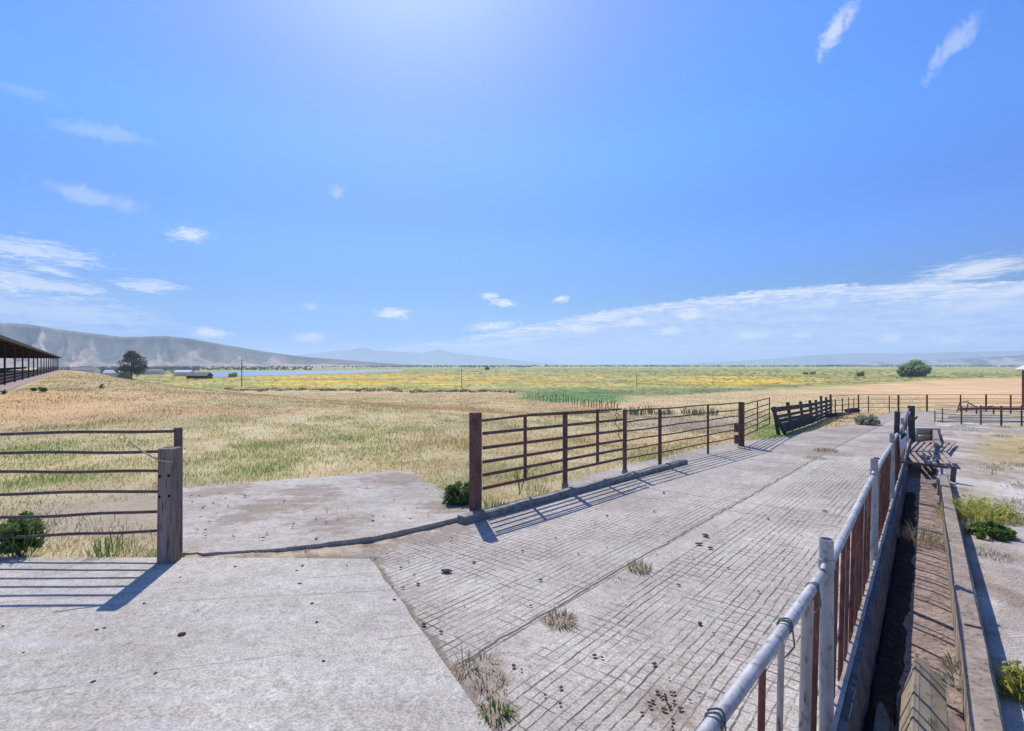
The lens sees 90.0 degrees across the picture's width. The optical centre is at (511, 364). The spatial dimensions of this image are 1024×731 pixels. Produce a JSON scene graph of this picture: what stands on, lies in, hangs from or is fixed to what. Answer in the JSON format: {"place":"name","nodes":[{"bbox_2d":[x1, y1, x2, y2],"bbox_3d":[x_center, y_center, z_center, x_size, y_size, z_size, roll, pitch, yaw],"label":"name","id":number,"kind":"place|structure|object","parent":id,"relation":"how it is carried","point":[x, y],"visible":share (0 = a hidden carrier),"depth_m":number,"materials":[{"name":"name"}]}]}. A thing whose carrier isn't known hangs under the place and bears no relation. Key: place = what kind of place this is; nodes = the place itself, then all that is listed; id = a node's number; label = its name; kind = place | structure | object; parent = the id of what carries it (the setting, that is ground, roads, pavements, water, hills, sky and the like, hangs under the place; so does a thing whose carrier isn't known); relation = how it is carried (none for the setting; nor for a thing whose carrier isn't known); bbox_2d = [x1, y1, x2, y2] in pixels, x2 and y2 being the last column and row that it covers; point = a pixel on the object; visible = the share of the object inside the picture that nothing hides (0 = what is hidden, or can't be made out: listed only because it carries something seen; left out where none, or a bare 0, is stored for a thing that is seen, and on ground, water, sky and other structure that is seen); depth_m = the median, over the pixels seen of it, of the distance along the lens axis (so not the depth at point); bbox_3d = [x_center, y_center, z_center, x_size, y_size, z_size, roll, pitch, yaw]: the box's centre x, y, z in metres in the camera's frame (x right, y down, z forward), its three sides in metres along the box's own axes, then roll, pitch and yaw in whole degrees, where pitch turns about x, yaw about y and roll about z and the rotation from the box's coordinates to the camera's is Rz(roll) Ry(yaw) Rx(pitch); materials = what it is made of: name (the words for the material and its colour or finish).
{"place":"outdoors","nodes":[
{"label":"outdoors","id":0,"kind":"place"},
{"bbox_2d":[0,323,415,367],"bbox_3d":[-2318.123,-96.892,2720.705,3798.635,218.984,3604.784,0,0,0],"label":"hills","id":1,"kind":"structure","parent":0,"point":[75,349],"depth_m":2683.09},
{"bbox_2d":[0,557,491,730],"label":"pavement","id":2,"kind":"structure","parent":0,"point":[253,647],"depth_m":3.96,"materials":[{"name":"concrete"}]},
{"bbox_2d":[211,370,402,376],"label":"water","id":3,"kind":"structure","parent":0,"point":[245,373],"depth_m":731.97,"materials":[{"name":"blue liquid"}]},
{"bbox_2d":[183,470,471,556],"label":"raised pavement","id":4,"kind":"structure","parent":0,"point":[330,500],"depth_m":7.96,"materials":[{"name":"concrete"}]},
{"bbox_2d":[297,348,562,364],"bbox_3d":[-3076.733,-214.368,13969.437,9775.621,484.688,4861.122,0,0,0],"label":"mountains","id":5,"kind":"structure","parent":0,"point":[438,357],"depth_m":14160.14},
{"bbox_2d":[0,364,1023,730],"bbox_3d":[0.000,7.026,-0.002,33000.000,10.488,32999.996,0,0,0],"label":"ground","id":6,"kind":"structure","parent":0,"point":[998,586],"depth_m":19.88,"materials":[{"name":"beige plant"}]},
{"bbox_2d":[0,335,62,394],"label":"cattle shed","id":7,"kind":"structure","parent":6,"relation":"on","point":[12,378],"depth_m":62.56,"materials":[{"name":"metal"}]},
{"bbox_2d":[0,509,66,557],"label":"leafy weed","id":8,"kind":"object","parent":6,"relation":"on","point":[8,545],"visible":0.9,"depth_m":6.10,"materials":[{"name":"green plant"}]},
{"bbox_2d":[1,505,68,532],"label":"leafy weed","id":9,"kind":"object","parent":6,"relation":"on","point":[22,513],"visible":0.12,"depth_m":6.66,"materials":[{"name":"green plant"}]},
{"bbox_2d":[38,386,47,391],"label":"slope weed","id":10,"kind":"object","parent":6,"relation":"on","point":[42,389],"visible":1,"depth_m":33.42,"materials":[{"name":"green plant"}]},
{"bbox_2d":[70,367,100,373],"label":"house","id":11,"kind":"structure","parent":6,"relation":"on","point":[96,370],"depth_m":642.05,"materials":[{"name":"white paint"}]},
{"bbox_2d":[0,427,182,557],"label":"pipe fence","id":12,"kind":"object","parent":6,"relation":"on","point":[178,435],"visible":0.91,"depth_m":6.03,"materials":[{"name":"brown metal"}]},
{"bbox_2d":[84,526,136,557],"bbox_3d":[-4.877,2.159,6.217,0.517,0.315,0.556,0,0,-43],"label":"grass tuft","id":13,"kind":"object","parent":6,"relation":"on","point":[107,547],"visible":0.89,"depth_m":6.18,"materials":[{"name":"green plant"}]},
{"bbox_2d":[103,370,119,376],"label":"white house","id":14,"kind":"structure","parent":6,"relation":"on","point":[110,372],"depth_m":483.68,"materials":[{"name":"paint"}]},
{"bbox_2d":[117,371,132,378],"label":"round bush","id":15,"kind":"object","parent":6,"relation":"on","point":[127,375],"visible":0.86,"depth_m":397.12,"materials":[{"name":"green plant"}]},
{"bbox_2d":[114,350,147,375],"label":"gum tree","id":16,"kind":"object","parent":6,"relation":"on","point":[130,356],"visible":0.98,"depth_m":409.05,"materials":[{"name":"green plant"}]},
{"bbox_2d":[141,369,165,373],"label":"shed","id":17,"kind":"structure","parent":6,"relation":"on","point":[155,371],"depth_m":622.48,"materials":[{"name":"white paint"}]},
{"bbox_2d":[157,447,181,563],"bbox_3d":[-3.928,1.755,5.869,0.205,1.592,0.172,0,0,0],"label":"timber post","id":18,"kind":"object","parent":6,"relation":"on","point":[169,495],"visible":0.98,"depth_m":5.79,"materials":[{"name":"wood"}]},
{"bbox_2d":[128,441,172,461],"bbox_3d":[-4.107,0.990,5.803,0.549,0.234,0.036,0,0,6],"label":"baling twine","id":19,"kind":"object","parent":18,"relation":"attached to","point":[134,445],"visible":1,"depth_m":5.80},
{"bbox_2d":[174,370,193,375],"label":"white shed","id":20,"kind":"structure","parent":6,"relation":"on","point":[180,372],"depth_m":522.97,"materials":[{"name":"paint"}]},
{"bbox_2d":[185,372,213,378],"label":"barn","id":21,"kind":"structure","parent":6,"relation":"on","point":[203,375],"depth_m":427.41,"materials":[{"name":"metal"}]},
{"bbox_2d":[228,372,237,376],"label":"lakeside bush","id":22,"kind":"object","parent":6,"relation":"on","point":[234,374],"visible":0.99,"depth_m":476.38,"materials":[{"name":"green plant"}]},
{"bbox_2d":[224,387,516,392],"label":"rough weeds","id":23,"kind":"object","parent":6,"relation":"on","point":[370,390],"visible":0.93,"depth_m":196.51,"materials":[{"name":"green plant"}]},
{"bbox_2d":[433,471,485,505],"bbox_3d":[-0.864,2.115,8.523,0.915,0.606,1.080,0,0,15],"label":"leafy weed","id":24,"kind":"object","parent":6,"relation":"on","point":[457,493],"visible":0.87,"depth_m":8.42,"materials":[{"name":"green plant"}]},
{"bbox_2d":[482,497,510,508],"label":"grass tuft","id":25,"kind":"object","parent":6,"relation":"on","point":[487,505],"visible":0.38,"depth_m":8.29,"materials":[{"name":"green plant"}]},
{"bbox_2d":[0,371,1023,557],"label":"grass","id":26,"kind":"structure","parent":6,"relation":"on","point":[378,404],"depth_m":18.54,"materials":[{"name":"beige plant"}]},
{"bbox_2d":[819,412,851,416],"bbox_3d":[21.252,3.319,33.429,2.585,0.270,0.870,0,0,-23],"label":"lumber pile","id":27,"kind":"object","parent":26,"relation":"on","point":[835,414],"visible":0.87,"depth_m":33.30,"materials":[{"name":"wood"}]},
{"bbox_2d":[844,407,859,412],"bbox_3d":[26.106,3.514,39.149,1.204,0.444,0.506,0,0,-8],"label":"fallen log","id":28,"kind":"object","parent":26,"relation":"on","point":[854,410],"visible":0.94,"depth_m":39.07,"materials":[{"name":"wood"}]},
{"bbox_2d":[514,463,529,494],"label":"dry stalk","id":29,"kind":"object","parent":6,"relation":"on","point":[519,482],"visible":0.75,"depth_m":9.41,"materials":[{"name":"beige plant"}]},
{"bbox_2d":[38,364,1022,373],"bbox_3d":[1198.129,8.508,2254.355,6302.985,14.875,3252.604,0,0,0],"label":"trees","id":30,"kind":"object","parent":6,"relation":"on","point":[166,368],"visible":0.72,"depth_m":2233.02,"materials":[{"name":"green plant"}]},
{"bbox_2d":[523,481,549,495],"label":"grass tuft","id":31,"kind":"object","parent":6,"relation":"on","point":[529,490],"visible":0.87,"depth_m":9.52,"materials":[{"name":"plant"}]},
{"bbox_2d":[100,368,1021,393],"bbox_3d":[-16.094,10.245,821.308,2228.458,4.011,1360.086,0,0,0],"label":"meadow cover","id":32,"kind":"object","parent":6,"relation":"on","point":[457,371],"visible":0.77,"depth_m":427.66,"materials":[{"name":"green plant"}]},
{"bbox_2d":[523,393,617,411],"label":"stake fence","id":33,"kind":"object","parent":6,"relation":"on","point":[577,401],"visible":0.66,"depth_m":52.39,"materials":[{"name":"brown wood"}]},
{"bbox_2d":[516,390,629,402],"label":"green ground cover","id":34,"kind":"object","parent":6,"relation":"on","point":[571,394],"visible":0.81,"depth_m":102.87,"materials":[{"name":"green plant"}]},
{"bbox_2d":[469,402,744,510],"bbox_3d":[3.326,1.838,12.234,0.277,2.154,11.581,0,0,44],"label":"steel fence","id":35,"kind":"object","parent":6,"relation":"on","point":[476,420],"visible":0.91,"depth_m":10.46,"materials":[{"name":"metal"}]},
{"bbox_2d":[482,409,623,489],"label":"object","id":36,"kind":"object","parent":35,"relation":"attached to","point":[525,442],"depth_m":9.28,"materials":[{"name":"brown metal"}]},
{"bbox_2d":[745,397,769,435],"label":"pipe gate","id":37,"kind":"structure","parent":35,"relation":"attached to","point":[757,418],"depth_m":18.63,"materials":[{"name":"brown metal"}]},
{"bbox_2d":[630,405,643,414],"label":"reed clump","id":38,"kind":"object","parent":6,"relation":"on","point":[636,413],"visible":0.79,"depth_m":36.52,"materials":[{"name":"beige plant"}]},
{"bbox_2d":[642,405,654,413],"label":"reed clump","id":39,"kind":"object","parent":6,"relation":"on","point":[649,411],"visible":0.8,"depth_m":37.70,"materials":[{"name":"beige plant"}]},
{"bbox_2d":[663,405,674,414],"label":"reed clump","id":40,"kind":"object","parent":6,"relation":"on","point":[669,412],"visible":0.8,"depth_m":37.00,"materials":[{"name":"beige plant"}]},
{"bbox_2d":[334,410,1023,730],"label":"lane","id":41,"kind":"structure","parent":6,"relation":"on","point":[787,488],"depth_m":5.31,"materials":[{"name":"concrete"}]},
{"bbox_2d":[441,569,452,572],"bbox_3d":[-0.709,2.234,5.549,0.132,0.014,0.086,0,0,34],"label":"dung clod","id":42,"kind":"object","parent":41,"relation":"on","point":[446,570],"visible":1,"depth_m":5.53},
{"bbox_2d":[449,646,484,674],"bbox_3d":[-0.339,2.165,3.718,0.309,0.179,0.255,0,0,25],"label":"weed tuft","id":43,"kind":"object","parent":41,"relation":"on","point":[468,659],"visible":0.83,"depth_m":3.75,"materials":[{"name":"plant"}]},
{"bbox_2d":[466,650,499,673],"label":"weed tuft","id":44,"kind":"object","parent":41,"relation":"on","point":[479,654],"visible":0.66,"depth_m":3.83,"materials":[{"name":"beige plant"}]},
{"bbox_2d":[469,671,507,698],"bbox_3d":[-0.159,2.206,3.521,0.277,0.094,0.318,0,0,0],"label":"weed tuft","id":45,"kind":"object","parent":41,"relation":"on","point":[482,679],"visible":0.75,"depth_m":3.54,"materials":[{"name":"plant"}]},
{"bbox_2d":[476,698,517,725],"bbox_3d":[-0.093,2.198,3.230,0.265,0.102,0.281,0,0,-11],"label":"weed tuft","id":46,"kind":"object","parent":41,"relation":"on","point":[506,712],"visible":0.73,"depth_m":3.26,"materials":[{"name":"green plant"}]},
{"bbox_2d":[541,604,577,628],"bbox_3d":[0.416,2.197,4.454,0.346,0.143,0.356,0,0,0],"label":"weed tuft","id":47,"kind":"object","parent":41,"relation":"on","point":[563,611],"visible":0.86,"depth_m":4.46,"materials":[{"name":"plant"}]},
{"bbox_2d":[457,459,687,523],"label":"concrete kerb","id":48,"kind":"structure","parent":41,"relation":"on","point":[482,514],"depth_m":9.03,"materials":[{"name":"grey concrete"}]},
{"bbox_2d":[625,555,653,573],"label":"weed tuft","id":49,"kind":"object","parent":41,"relation":"on","point":[645,566],"visible":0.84,"depth_m":5.64,"materials":[{"name":"plant"}]},
{"bbox_2d":[804,454,827,460],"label":"weed tuft","id":50,"kind":"object","parent":41,"relation":"on","point":[815,457],"visible":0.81,"depth_m":13.68,"materials":[{"name":"beige plant"}]},
{"bbox_2d":[814,447,839,452],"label":"weed tuft","id":51,"kind":"object","parent":41,"relation":"on","point":[833,450],"visible":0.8,"depth_m":15.21,"materials":[{"name":"plant"}]},
{"bbox_2d":[853,414,882,425],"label":"sage clump","id":52,"kind":"object","parent":41,"relation":"on","point":[862,419],"visible":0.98,"depth_m":26.63,"materials":[{"name":"green plant"}]},
{"bbox_2d":[894,411,906,481],"bbox_3d":[7.575,1.824,10.017,0.239,1.791,0.128,0,0,39],"label":"timber post","id":53,"kind":"object","parent":41,"relation":"on","point":[897,422],"visible":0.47,"depth_m":10.00,"materials":[{"name":"wood"}]},
{"bbox_2d":[956,401,992,411],"bbox_3d":[35.397,3.239,39.359,2.667,0.870,0.576,0,0,5],"label":"scrap pipe","id":54,"kind":"object","parent":41,"relation":"on","point":[967,405],"visible":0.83,"depth_m":39.37,"materials":[{"name":"brown metal"}]},
{"bbox_2d":[681,408,692,413],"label":"reed clump","id":55,"kind":"object","parent":6,"relation":"on","point":[683,410],"visible":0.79,"depth_m":38.39,"materials":[{"name":"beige plant"}]},
{"bbox_2d":[692,406,704,415],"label":"reed clump","id":56,"kind":"object","parent":6,"relation":"on","point":[695,412],"visible":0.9,"depth_m":36.51,"materials":[{"name":"green plant"}]},
{"bbox_2d":[771,394,832,434],"bbox_3d":[16.479,2.751,28.226,0.435,2.136,21.178,0,0,37],"label":"plank fence","id":57,"kind":"object","parent":6,"relation":"on","point":[791,423],"visible":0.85,"depth_m":24.82,"materials":[{"name":"brown wood"}]},
{"bbox_2d":[856,371,864,375],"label":"plain bush","id":58,"kind":"object","parent":6,"relation":"on","point":[860,373],"visible":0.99,"depth_m":504.57,"materials":[{"name":"green plant"}]},
{"bbox_2d":[896,366,909,376],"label":"willow","id":59,"kind":"object","parent":6,"relation":"on","point":[900,371],"visible":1,"depth_m":493.44,"materials":[{"name":"green plant"}]},
{"bbox_2d":[901,359,931,376],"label":"willow","id":60,"kind":"object","parent":6,"relation":"on","point":[917,368],"visible":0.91,"depth_m":490.72,"materials":[{"name":"green plant"}]},
{"bbox_2d":[834,427,1004,730],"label":"feed bunk","id":61,"kind":"object","parent":6,"relation":"on","point":[944,606],"visible":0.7,"depth_m":4.63,"materials":[{"name":"concrete"}]},
{"bbox_2d":[695,411,910,730],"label":"pipe fence","id":62,"kind":"object","parent":61,"relation":"on","point":[814,607],"visible":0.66,"depth_m":2.84,"materials":[{"name":"metal"}]},
{"bbox_2d":[898,427,908,456],"bbox_3d":[8.991,1.710,11.710,0.055,0.712,5.958,0,0,39],"label":"plastic sheet","id":63,"kind":"object","parent":62,"relation":"hanging from","point":[902,445],"visible":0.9,"depth_m":10.69,"materials":[{"name":"white plastic"}]},
{"bbox_2d":[903,408,908,424],"bbox_3d":[11.469,1.508,14.900,0.050,0.145,4.374,0,0,39],"label":"plastic sheet","id":64,"kind":"object","parent":62,"relation":"attached to","point":[906,414],"visible":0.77,"depth_m":14.90,"materials":[{"name":"white plastic"}]},
{"bbox_2d":[864,492,917,730],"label":"manure layer","id":65,"kind":"object","parent":61,"relation":"on","point":[888,673],"visible":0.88,"depth_m":4.64,"materials":[{"name":"brown soil"}]},
{"bbox_2d":[873,702,889,730],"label":"loose board","id":66,"kind":"object","parent":65,"relation":"on","point":[882,721],"visible":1,"depth_m":3.34,"materials":[{"name":"grey wood"}]},
{"bbox_2d":[907,406,917,447],"bbox_3d":[13.759,2.223,17.571,0.293,1.578,0.200,0,0,39],"label":"timber post","id":67,"kind":"object","parent":61,"relation":"on","point":[911,418],"visible":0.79,"depth_m":17.52,"materials":[{"name":"wood"}]},
{"bbox_2d":[874,457,956,482],"bbox_3d":[8.674,2.316,11.075,0.121,0.448,1.502,0,0,-34],"label":"rail","id":68,"kind":"object","parent":61,"relation":"attached to","point":[953,473],"visible":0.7,"depth_m":10.66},
{"bbox_2d":[896,516,963,548],"bbox_3d":[5.779,2.359,7.257,0.893,0.328,0.872,0,0,12],"label":"straw heap","id":69,"kind":"object","parent":61,"relation":"on","point":[929,540],"visible":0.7,"depth_m":7.17,"materials":[{"name":"beige plant"}]},
{"bbox_2d":[897,657,964,730],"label":"wooden lid","id":70,"kind":"object","parent":61,"relation":"in","point":[922,703],"visible":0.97,"depth_m":3.31,"materials":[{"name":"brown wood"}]},
{"bbox_2d":[905,442,956,464],"bbox_3d":[11.994,2.512,14.657,1.089,0.298,6.777,0,0,41],"label":"slatted cover","id":71,"kind":"object","parent":61,"relation":"on","point":[915,454],"visible":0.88,"depth_m":13.91,"materials":[{"name":"grey wood"}]},
{"bbox_2d":[937,665,963,692],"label":"weed tuft","id":72,"kind":"object","parent":61,"relation":"on","point":[959,685],"visible":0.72,"depth_m":3.59,"materials":[{"name":"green plant"}]},
{"bbox_2d":[940,650,961,676],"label":"weed tuft","id":73,"kind":"object","parent":61,"relation":"on","point":[951,665],"visible":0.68,"depth_m":3.79,"materials":[{"name":"plant"}]},
{"bbox_2d":[964,623,981,628],"bbox_3d":[3.556,2.020,3.950,0.100,0.012,0.020,0,0,39],"label":"iron pin","id":74,"kind":"object","parent":61,"relation":"on","point":[971,625],"visible":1,"depth_m":3.94,"materials":[{"name":"brown metal"}]},
{"bbox_2d":[833,394,1023,412],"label":"pipe fence","id":75,"kind":"object","parent":6,"relation":"on","point":[898,407],"visible":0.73,"depth_m":41.04,"materials":[{"name":"brown metal"}]},
{"bbox_2d":[941,510,978,533],"bbox_3d":[6.265,2.178,7.090,0.453,0.335,0.467,0,0,0],"label":"grass tuft","id":76,"kind":"object","parent":6,"relation":"on","point":[963,525],"visible":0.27,"depth_m":7.11,"materials":[{"name":"plant"}]},
{"bbox_2d":[943,546,983,557],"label":"grass tuft","id":77,"kind":"object","parent":6,"relation":"on","point":[945,550],"visible":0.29,"depth_m":6.13,"materials":[{"name":"plant"}]},
{"bbox_2d":[930,490,1023,525],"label":"yellow weed","id":78,"kind":"object","parent":6,"relation":"on","point":[968,512],"visible":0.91,"depth_m":7.63,"materials":[{"name":"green plant"}]},
{"bbox_2d":[934,405,1023,425],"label":"pipe fence","id":79,"kind":"object","parent":6,"relation":"on","point":[1001,420],"visible":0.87,"depth_m":26.62,"materials":[{"name":"brown metal"}]},
{"bbox_2d":[966,545,1008,557],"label":"grass tuft","id":80,"kind":"object","parent":6,"relation":"on","point":[977,549],"visible":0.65,"depth_m":6.21,"materials":[{"name":"beige plant"}]},
{"bbox_2d":[964,519,1017,541],"bbox_3d":[6.340,2.214,6.805,0.600,0.289,0.627,0,0,22],"label":"leafy weed","id":81,"kind":"object","parent":6,"relation":"on","point":[996,530],"visible":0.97,"depth_m":6.72,"materials":[{"name":"green plant"}]},
{"bbox_2d":[959,407,1023,413],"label":"feed rail","id":82,"kind":"object","parent":6,"relation":"on","point":[990,408],"visible":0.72,"depth_m":37.75,"materials":[{"name":"brown metal"}]},
{"bbox_2d":[978,551,1012,563],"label":"grass tuft","id":83,"kind":"object","parent":6,"relation":"on","point":[991,556],"visible":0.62,"depth_m":5.97,"materials":[{"name":"plant"}]},
{"bbox_2d":[982,550,1018,561],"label":"grass tuft","id":84,"kind":"object","parent":6,"relation":"on","point":[1005,556],"visible":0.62,"depth_m":5.99,"materials":[{"name":"plant"}]},
{"bbox_2d":[991,658,1023,703],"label":"leafy weed","id":85,"kind":"object","parent":6,"relation":"on","point":[1011,680],"visible":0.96,"depth_m":3.41,"materials":[{"name":"green plant"}]},
{"bbox_2d":[999,460,1023,465],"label":"grass tuft","id":86,"kind":"object","parent":6,"relation":"on","point":[1010,463],"visible":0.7,"depth_m":12.89,"materials":[{"name":"plant"}]},
{"bbox_2d":[1002,496,1023,501],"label":"grass tuft","id":87,"kind":"object","parent":6,"relation":"on","point":[1013,499],"visible":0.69,"depth_m":8.92,"materials":[{"name":"plant"}]},
{"bbox_2d":[1015,365,1023,405],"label":"open shelter","id":88,"kind":"object","parent":6,"relation":"on","point":[1021,368],"visible":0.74,"depth_m":50.27,"materials":[{"name":"white metal"}]},
{"bbox_2d":[0,0,1023,363],"label":"sky","id":89,"kind":"structure","parent":0,"point":[542,181],"materials":[{"name":"blue"}]},
{"bbox_2d":[673,351,1023,364],"bbox_3d":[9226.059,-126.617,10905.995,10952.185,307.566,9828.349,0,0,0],"label":"mountains","id":90,"kind":"structure","parent":0,"point":[847,358],"depth_m":11941.29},
{"bbox_2d":[829,355,1023,365],"bbox_3d":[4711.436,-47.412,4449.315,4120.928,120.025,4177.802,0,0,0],"label":"hills","id":91,"kind":"structure","parent":0,"point":[1008,360],"depth_m":4477.70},
{"bbox_2d":[937,420,1023,421],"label":"path","id":92,"kind":"structure","parent":0,"point":[976,421],"depth_m":28.67,"materials":[{"name":"concrete"}]},
{"bbox_2d":[948,416,1023,417],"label":"path","id":93,"kind":"structure","parent":0,"point":[982,417],"depth_m":32.42,"materials":[{"name":"concrete"}]}
]}

